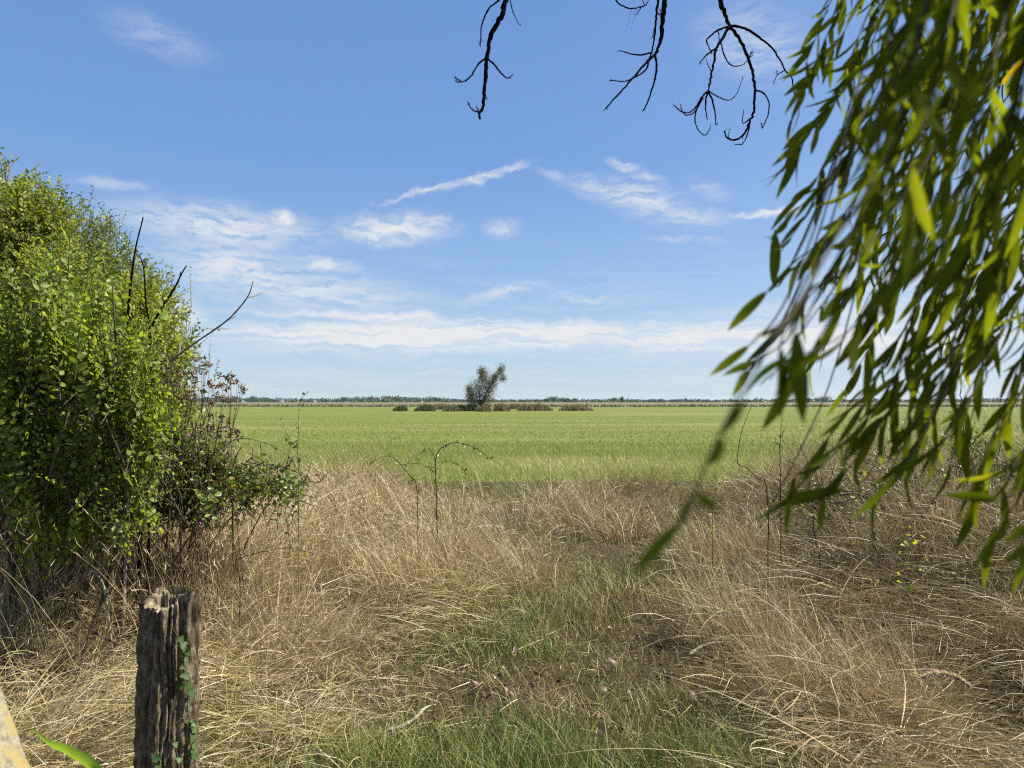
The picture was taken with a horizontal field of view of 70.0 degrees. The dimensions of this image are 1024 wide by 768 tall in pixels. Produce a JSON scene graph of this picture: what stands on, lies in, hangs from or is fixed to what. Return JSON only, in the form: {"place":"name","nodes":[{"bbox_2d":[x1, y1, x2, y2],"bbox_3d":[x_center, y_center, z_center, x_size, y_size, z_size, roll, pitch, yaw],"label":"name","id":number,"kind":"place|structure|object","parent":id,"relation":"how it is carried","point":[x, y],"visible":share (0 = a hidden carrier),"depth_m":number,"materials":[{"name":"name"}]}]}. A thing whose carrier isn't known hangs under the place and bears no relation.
{"place":"outdoors","nodes":[
{"label":"outdoors","id":0,"kind":"place"},
{"bbox_2d":[454,0,521,119],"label":"bare branch","id":1,"kind":"object","parent":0,"point":[486,59],"visible":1,"depth_m":2.98,"materials":[{"name":"black wood"}]},
{"bbox_2d":[0,458,1023,767],"bbox_3d":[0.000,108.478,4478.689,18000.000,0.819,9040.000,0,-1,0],"label":"ground","id":2,"kind":"structure","parent":0,"point":[550,669],"depth_m":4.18,"materials":[{"name":"beige plant"}]},
{"bbox_2d":[0,687,29,767],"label":"fence post","id":3,"kind":"object","parent":2,"relation":"on","point":[12,754],"visible":1,"depth_m":1.94,"materials":[{"name":"concrete"}]},
{"bbox_2d":[0,147,46,289],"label":"hedge tree","id":4,"kind":"object","parent":2,"relation":"on","point":[6,166],"visible":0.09,"depth_m":9.04,"materials":[{"name":"green plant"}]},
{"bbox_2d":[28,725,101,767],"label":"iris leaf","id":5,"kind":"object","parent":2,"relation":"on","point":[86,760],"visible":1,"depth_m":1.60,"materials":[{"name":"green plant"}]},
{"bbox_2d":[64,534,113,666],"bbox_3d":[-2.355,1.151,4.030,0.422,0.823,0.040,0,-1,16],"label":"cane","id":6,"kind":"object","parent":2,"relation":"on","point":[81,560],"visible":0.55,"depth_m":3.98,"materials":[{"name":"brown plant"}]},
{"bbox_2d":[0,164,187,526],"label":"hedge shrub","id":7,"kind":"object","parent":2,"relation":"on","point":[25,209],"visible":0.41,"depth_m":6.33,"materials":[{"name":"green plant"}]},
{"bbox_2d":[0,197,195,644],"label":"hedge shrub","id":8,"kind":"object","parent":2,"relation":"on","point":[38,361],"visible":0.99,"depth_m":3.91,"materials":[{"name":"green plant"}]},
{"bbox_2d":[60,209,140,438],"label":"hedge shrub","id":9,"kind":"object","parent":2,"relation":"on","point":[99,232],"visible":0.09,"depth_m":7.37,"materials":[{"name":"green plant"}]},
{"bbox_2d":[0,404,202,622],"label":"hedge shrub","id":10,"kind":"object","parent":2,"relation":"on","point":[21,535],"visible":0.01,"depth_m":4.78,"materials":[{"name":"green plant"}]},
{"bbox_2d":[0,510,204,660],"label":"grass tussock","id":11,"kind":"object","parent":2,"relation":"on","point":[29,601],"depth_m":4.25,"materials":[{"name":"beige plant"}]},
{"bbox_2d":[0,533,226,681],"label":"grass tussock","id":12,"kind":"object","parent":2,"relation":"on","point":[5,639],"depth_m":4.14,"materials":[{"name":"beige plant"}]},
{"bbox_2d":[0,624,228,767],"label":"grass tussock","id":13,"kind":"object","parent":2,"relation":"on","point":[56,717],"depth_m":3.20,"materials":[{"name":"beige plant"}]},
{"bbox_2d":[0,490,230,629],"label":"grass tussock","id":14,"kind":"object","parent":2,"relation":"on","point":[65,575],"depth_m":4.55,"materials":[{"name":"beige plant"}]},
{"bbox_2d":[20,185,219,445],"bbox_3d":[-7.078,-0.764,12.553,4.421,5.124,2.026,0,-1,0],"label":"hedge tree","id":15,"kind":"object","parent":2,"relation":"on","point":[191,341],"visible":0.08,"depth_m":12.48,"materials":[{"name":"green plant"}]},
{"bbox_2d":[118,217,143,634],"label":"dead branch","id":16,"kind":"object","parent":2,"relation":"on","point":[129,295],"visible":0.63,"depth_m":4.36,"materials":[{"name":"brown wood"}]},
{"bbox_2d":[71,255,206,532],"bbox_3d":[-2.949,0.178,5.820,1.056,2.440,1.190,0,-1,0],"label":"hedge shrub","id":17,"kind":"object","parent":2,"relation":"on","point":[164,334],"visible":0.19,"depth_m":5.78,"materials":[{"name":"green plant"}]},
{"bbox_2d":[138,253,151,595],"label":"dead branch","id":18,"kind":"object","parent":2,"relation":"on","point":[148,558],"visible":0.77,"depth_m":4.38,"materials":[{"name":"brown wood"}]},
{"bbox_2d":[72,481,239,688],"bbox_3d":[-1.929,1.065,4.030,0.813,1.038,0.407,1,-1,-20],"label":"bramble bush","id":19,"kind":"object","parent":2,"relation":"on","point":[117,522],"visible":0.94,"depth_m":3.91,"materials":[{"name":"green plant"}]},
{"bbox_2d":[134,265,186,636],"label":"dead branch","id":20,"kind":"object","parent":2,"relation":"on","point":[139,546],"visible":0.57,"depth_m":4.36,"materials":[{"name":"brown wood"}]},
{"bbox_2d":[133,583,202,767],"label":"wooden post","id":21,"kind":"object","parent":2,"relation":"on","point":[158,654],"visible":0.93,"depth_m":2.46,"materials":[{"name":"brown wood"}]},
{"bbox_2d":[151,625,198,767],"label":"ivy vine","id":22,"kind":"object","parent":21,"relation":"attached to","point":[184,649],"visible":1,"depth_m":2.47,"materials":[{"name":"green plant"}]},
{"bbox_2d":[21,498,316,628],"bbox_3d":[-2.247,1.142,4.883,1.764,0.864,1.918,1,-2,-44],"label":"grass tussock","id":23,"kind":"object","parent":2,"relation":"on","point":[192,552],"depth_m":4.70,"materials":[{"name":"beige plant"}]},
{"bbox_2d":[120,281,263,639],"bbox_3d":[-1.935,0.445,4.431,0.820,2.105,0.322,0,-1,0],"label":"dead branch","id":24,"kind":"object","parent":2,"relation":"on","point":[125,562],"visible":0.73,"depth_m":4.31,"materials":[{"name":"brown wood"}]},
{"bbox_2d":[29,515,355,646],"bbox_3d":[-2.012,1.206,4.826,2.007,0.858,1.825,1,-2,-36],"label":"grass tussock","id":25,"kind":"object","parent":2,"relation":"on","point":[230,600],"depth_m":4.69,"materials":[{"name":"beige plant"}]},
{"bbox_2d":[112,727,291,767],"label":"grass tussock","id":26,"kind":"object","parent":2,"relation":"on","point":[228,759],"depth_m":2.90,"materials":[{"name":"plant"}]},
{"bbox_2d":[159,358,248,639],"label":"withered weed","id":27,"kind":"object","parent":2,"relation":"on","point":[210,403],"visible":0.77,"depth_m":4.49,"materials":[{"name":"brown plant"}]},
{"bbox_2d":[92,399,323,615],"bbox_3d":[-2.035,0.771,4.719,1.661,1.402,0.864,1,-2,-28],"label":"bramble bush","id":28,"kind":"object","parent":2,"relation":"on","point":[247,487],"visible":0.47,"depth_m":4.67,"materials":[{"name":"green plant"}]},
{"bbox_2d":[134,499,354,618],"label":"grass tussock","id":29,"kind":"object","parent":2,"relation":"on","point":[258,556],"depth_m":5.16,"materials":[{"name":"beige plant"}]},
{"bbox_2d":[212,492,314,642],"bbox_3d":[-1.456,1.131,4.327,0.605,0.996,0.110,0,-1,0],"label":"bramble cane","id":30,"kind":"object","parent":2,"relation":"on","point":[269,550],"visible":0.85,"depth_m":4.35,"materials":[{"name":"brown plant"}]},
{"bbox_2d":[218,436,327,608],"bbox_3d":[-1.667,0.942,4.888,0.842,1.192,0.096,0,-1,-6],"label":"bramble cane","id":31,"kind":"object","parent":2,"relation":"on","point":[241,437],"visible":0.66,"depth_m":4.89,"materials":[{"name":"brown plant"}]},
{"bbox_2d":[124,547,429,728],"bbox_3d":[-1.369,1.336,4.279,1.851,0.635,1.858,0,-1,0],"label":"grass tussock","id":32,"kind":"object","parent":2,"relation":"on","point":[315,628],"depth_m":4.18,"materials":[{"name":"beige plant"}]},
{"bbox_2d":[280,391,309,626],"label":"rose shoot","id":33,"kind":"object","parent":2,"relation":"on","point":[291,442],"visible":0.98,"depth_m":4.79,"materials":[{"name":"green plant"}]},
{"bbox_2d":[226,489,393,589],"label":"grass tussock","id":34,"kind":"object","parent":2,"relation":"on","point":[331,546],"depth_m":5.93,"materials":[{"name":"beige plant"}]},
{"bbox_2d":[309,693,316,702],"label":"fallen leaf","id":35,"kind":"object","parent":2,"relation":"on","point":[312,697],"visible":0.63,"depth_m":3.65,"materials":[{"name":"beige plant"}]},
{"bbox_2d":[258,451,439,538],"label":"grass tussock","id":36,"kind":"object","parent":2,"relation":"on","point":[339,496],"depth_m":8.74,"materials":[{"name":"beige plant"}]},
{"bbox_2d":[369,452,419,562],"bbox_3d":[-0.997,1.165,6.220,0.432,1.171,0.056,0,-1,-12],"label":"bramble cane","id":37,"kind":"object","parent":2,"relation":"on","point":[397,462],"visible":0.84,"depth_m":6.26,"materials":[{"name":"brown plant"}]},
{"bbox_2d":[387,704,435,731],"bbox_3d":[-0.458,1.539,3.372,0.048,0.034,0.299,-1,-2,37],"label":"fallen stick","id":38,"kind":"object","parent":2,"relation":"on","point":[413,718],"visible":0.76,"depth_m":3.35,"materials":[{"name":"beige wood"}]},
{"bbox_2d":[306,506,531,614],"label":"grass tussock","id":39,"kind":"object","parent":2,"relation":"on","point":[401,570],"depth_m":5.52,"materials":[{"name":"beige plant"}]},
{"bbox_2d":[404,440,496,556],"bbox_3d":[-0.505,1.097,6.217,0.802,1.252,0.218,0,-1,10],"label":"bramble cane","id":40,"kind":"object","parent":2,"relation":"on","point":[444,446],"visible":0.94,"depth_m":6.23,"materials":[{"name":"brown plant"}]},
{"bbox_2d":[389,491,534,576],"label":"grass tussock","id":41,"kind":"object","parent":2,"relation":"on","point":[474,537],"depth_m":6.53,"materials":[{"name":"beige plant"}]},
{"bbox_2d":[419,509,602,601],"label":"grass tussock","id":42,"kind":"object","parent":2,"relation":"on","point":[522,565],"depth_m":6.11,"materials":[{"name":"beige plant"}]},
{"bbox_2d":[0,396,1023,767],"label":"dry grass","id":43,"kind":"structure","parent":2,"relation":"on","point":[946,742],"depth_m":4.16,"materials":[{"name":"beige plant"}]},
{"bbox_2d":[608,658,616,664],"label":"fallen leaf","id":44,"kind":"object","parent":43,"relation":"on","point":[614,662],"visible":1,"depth_m":4.09,"materials":[{"name":"beige plant"}]},
{"bbox_2d":[426,688,603,767],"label":"grass tussock","id":45,"kind":"object","parent":2,"relation":"on","point":[516,723],"depth_m":3.28,"materials":[{"name":"plant"}]},
{"bbox_2d":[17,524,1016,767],"bbox_3d":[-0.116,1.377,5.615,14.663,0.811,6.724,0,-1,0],"label":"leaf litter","id":46,"kind":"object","parent":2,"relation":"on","point":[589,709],"visible":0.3,"depth_m":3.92,"materials":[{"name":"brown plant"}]},
{"bbox_2d":[490,468,672,540],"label":"grass tussock","id":47,"kind":"object","parent":2,"relation":"on","point":[554,511],"depth_m":9.16,"materials":[{"name":"beige plant"}]},
{"bbox_2d":[597,725,605,736],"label":"fallen leaf","id":48,"kind":"object","parent":2,"relation":"on","point":[603,728],"visible":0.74,"depth_m":3.36,"materials":[{"name":"plant"}]},
{"bbox_2d":[598,685,606,691],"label":"fallen leaf","id":49,"kind":"object","parent":2,"relation":"on","point":[600,687],"visible":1,"depth_m":3.83,"materials":[{"name":"beige plant"}]},
{"bbox_2d":[542,492,680,545],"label":"grass tussock","id":50,"kind":"object","parent":2,"relation":"on","point":[626,533],"depth_m":8.24,"materials":[{"name":"beige plant"}]},
{"bbox_2d":[708,476,726,588],"bbox_3d":[1.570,1.160,5.572,0.156,0.920,0.055,0,-1,0],"label":"elm sucker","id":51,"kind":"object","parent":2,"relation":"on","point":[717,490],"visible":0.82,"depth_m":5.57,"materials":[{"name":"brown plant"}]},
{"bbox_2d":[688,641,777,655],"bbox_3d":[1.331,1.569,4.392,0.765,0.090,0.056,1,-2,-30],"label":"fallen stick","id":52,"kind":"object","parent":2,"relation":"on","point":[696,649],"visible":0.48,"depth_m":4.27,"materials":[{"name":"beige wood"}]},
{"bbox_2d":[633,481,837,578],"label":"grass tussock","id":53,"kind":"object","parent":2,"relation":"on","point":[702,545],"depth_m":6.68,"materials":[{"name":"beige plant"}]},
{"bbox_2d":[609,542,875,673],"bbox_3d":[1.400,1.355,4.599,1.624,0.727,1.639,0,-1,0],"label":"grass tussock","id":54,"kind":"object","parent":2,"relation":"on","point":[717,626],"depth_m":4.53,"materials":[{"name":"beige plant"}]},
{"bbox_2d":[737,404,768,601],"bbox_3d":[1.745,0.923,5.313,0.128,1.557,0.303,-1,-2,43],"label":"bramble cane","id":55,"kind":"object","parent":2,"relation":"on","point":[767,500],"visible":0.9,"depth_m":5.37,"materials":[{"name":"brown plant"}]},
{"bbox_2d":[689,708,823,767],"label":"grass tussock","id":56,"kind":"object","parent":2,"relation":"on","point":[739,744],"depth_m":3.10,"materials":[{"name":"plant"}]},
{"bbox_2d":[775,420,783,591],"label":"bramble cane","id":57,"kind":"object","parent":2,"relation":"on","point":[780,436],"visible":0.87,"depth_m":5.78,"materials":[{"name":"brown plant"}]},
{"bbox_2d":[809,480,821,606],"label":"bramble cane","id":58,"kind":"object","parent":2,"relation":"on","point":[816,542],"visible":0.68,"depth_m":5.17,"materials":[{"name":"brown plant"}]},
{"bbox_2d":[633,0,1023,598],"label":"willow tree","id":59,"kind":"object","parent":2,"relation":"on","point":[916,79],"visible":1,"depth_m":0.92,"materials":[{"name":"green plant"}]},
{"bbox_2d":[678,575,1021,767],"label":"grass tussock","id":60,"kind":"object","parent":2,"relation":"on","point":[841,662],"depth_m":3.55,"materials":[{"name":"beige plant"}]},
{"bbox_2d":[848,491,864,585],"bbox_3d":[2.437,1.142,5.173,0.136,0.818,0.052,0,-1,0],"label":"elm sucker","id":61,"kind":"object","parent":2,"relation":"on","point":[853,541],"visible":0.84,"depth_m":5.18,"materials":[{"name":"brown plant"}]},
{"bbox_2d":[876,471,887,571],"bbox_3d":[2.761,1.021,5.384,0.172,0.812,0.053,0,-1,-10],"label":"elm sucker","id":62,"kind":"object","parent":2,"relation":"on","point":[878,511],"visible":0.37,"depth_m":5.38,"materials":[{"name":"brown plant"}]},
{"bbox_2d":[754,436,1023,560],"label":"bramble bush","id":63,"kind":"object","parent":2,"relation":"on","point":[819,484],"visible":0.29,"depth_m":5.84,"materials":[{"name":"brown plant"}]},
{"bbox_2d":[769,435,1023,595],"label":"grass tussock","id":64,"kind":"object","parent":2,"relation":"on","point":[908,530],"depth_m":5.28,"materials":[{"name":"beige plant"}]},
{"bbox_2d":[891,520,929,683],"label":"weed","id":65,"kind":"object","parent":2,"relation":"on","point":[909,588],"visible":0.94,"depth_m":4.17,"materials":[{"name":"green plant"}]},
{"bbox_2d":[931,474,945,553],"bbox_3d":[3.036,0.938,5.175,0.142,0.623,0.059,0,-1,-13],"label":"elm sucker","id":66,"kind":"object","parent":2,"relation":"on","point":[942,480],"visible":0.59,"depth_m":5.18,"materials":[{"name":"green plant"}]},
{"bbox_2d":[942,528,994,625],"bbox_3d":[2.762,1.163,4.371,0.090,0.536,0.423,0,-1,-7],"label":"bramble cane","id":67,"kind":"object","parent":2,"relation":"on","point":[973,570],"visible":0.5,"depth_m":4.43,"materials":[{"name":"brown plant"}]},
{"bbox_2d":[917,411,1023,499],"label":"bramble bush","id":68,"kind":"object","parent":2,"relation":"on","point":[974,445],"visible":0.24,"depth_m":6.43,"materials":[{"name":"green plant"}]},
{"bbox_2d":[959,377,981,514],"bbox_3d":[3.504,0.495,5.599,0.163,1.133,0.078,0,-1,0],"label":"bramble cane","id":69,"kind":"object","parent":2,"relation":"on","point":[963,431],"visible":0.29,"depth_m":5.59,"materials":[{"name":"brown plant"}]},
{"bbox_2d":[919,669,1022,703],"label":"seed plume","id":70,"kind":"object","parent":2,"relation":"on","point":[955,676],"visible":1,"depth_m":2.69,"materials":[{"name":"beige plant"}]},
{"bbox_2d":[0,0,1023,401],"label":"sky","id":71,"kind":"structure","parent":0,"point":[330,157],"materials":[{"name":"blue"}]},
{"bbox_2d":[181,407,1023,506],"bbox_3d":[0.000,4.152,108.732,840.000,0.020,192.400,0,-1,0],"label":"green field","id":72,"kind":"structure","parent":0,"point":[620,413],"depth_m":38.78,"materials":[{"name":"green plant"}]},
{"bbox_2d":[393,405,407,410],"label":"rush clump","id":73,"kind":"object","parent":72,"relation":"on","point":[400,408],"visible":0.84,"depth_m":117.12,"materials":[{"name":"green plant"}]},
{"bbox_2d":[413,403,435,410],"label":"rush clump","id":74,"kind":"object","parent":72,"relation":"on","point":[424,407],"visible":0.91,"depth_m":116.92,"materials":[{"name":"green plant"}]},
{"bbox_2d":[433,402,450,409],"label":"rush clump","id":75,"kind":"object","parent":72,"relation":"on","point":[437,407],"visible":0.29,"depth_m":139.03,"materials":[{"name":"brown plant"}]},
{"bbox_2d":[442,405,460,411],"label":"rush clump","id":76,"kind":"object","parent":72,"relation":"on","point":[449,408],"visible":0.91,"depth_m":112.74,"materials":[{"name":"plant"}]},
{"bbox_2d":[457,403,476,410],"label":"rush clump","id":77,"kind":"object","parent":72,"relation":"on","point":[470,407],"visible":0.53,"depth_m":116.79,"materials":[{"name":"green plant"}]},
{"bbox_2d":[475,404,492,411],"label":"rush clump","id":78,"kind":"object","parent":72,"relation":"on","point":[483,409],"visible":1,"depth_m":110.82,"materials":[{"name":"plant"}]},
{"bbox_2d":[462,363,506,408],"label":"tamarisk tree","id":79,"kind":"object","parent":72,"relation":"on","point":[484,397],"visible":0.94,"depth_m":118.77,"materials":[{"name":"green plant"}]},
{"bbox_2d":[493,402,510,410],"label":"rush clump","id":80,"kind":"object","parent":72,"relation":"on","point":[500,407],"visible":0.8,"depth_m":115.06,"materials":[{"name":"brown plant"}]},
{"bbox_2d":[509,403,534,408],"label":"rush clump","id":81,"kind":"object","parent":72,"relation":"on","point":[512,406],"visible":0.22,"depth_m":149.20,"materials":[{"name":"plant"}]},
{"bbox_2d":[517,402,552,410],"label":"rush clump","id":82,"kind":"object","parent":72,"relation":"on","point":[535,407],"visible":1,"depth_m":119.83,"materials":[{"name":"plant"}]},
{"bbox_2d":[558,404,593,410],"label":"rush clump","id":83,"kind":"object","parent":72,"relation":"on","point":[572,407],"visible":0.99,"depth_m":120.02,"materials":[{"name":"brown plant"}]},
{"bbox_2d":[192,402,1020,406],"bbox_3d":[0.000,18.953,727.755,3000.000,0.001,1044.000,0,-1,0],"label":"dry field","id":84,"kind":"structure","parent":0,"point":[571,403],"depth_m":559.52,"materials":[{"name":"plant"}]},
{"bbox_2d":[191,395,1020,401],"bbox_3d":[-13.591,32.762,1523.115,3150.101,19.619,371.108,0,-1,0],"label":"distant wood","id":85,"kind":"object","parent":84,"relation":"on","point":[358,399],"visible":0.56,"depth_m":1393.41,"materials":[{"name":"green plant"}]},
{"bbox_2d":[815,396,831,400],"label":"tree","id":86,"kind":"object","parent":84,"relation":"on","point":[825,399],"visible":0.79,"depth_m":799.87,"materials":[{"name":"green plant"}]},
{"bbox_2d":[604,0,666,111],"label":"bare branch","id":87,"kind":"object","parent":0,"point":[662,14],"visible":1,"depth_m":2.91,"materials":[{"name":"black wood"}]},
{"bbox_2d":[673,0,794,145],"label":"bare branch","id":88,"kind":"object","parent":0,"point":[729,26],"visible":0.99,"depth_m":2.94,"materials":[{"name":"black wood"}]}
]}

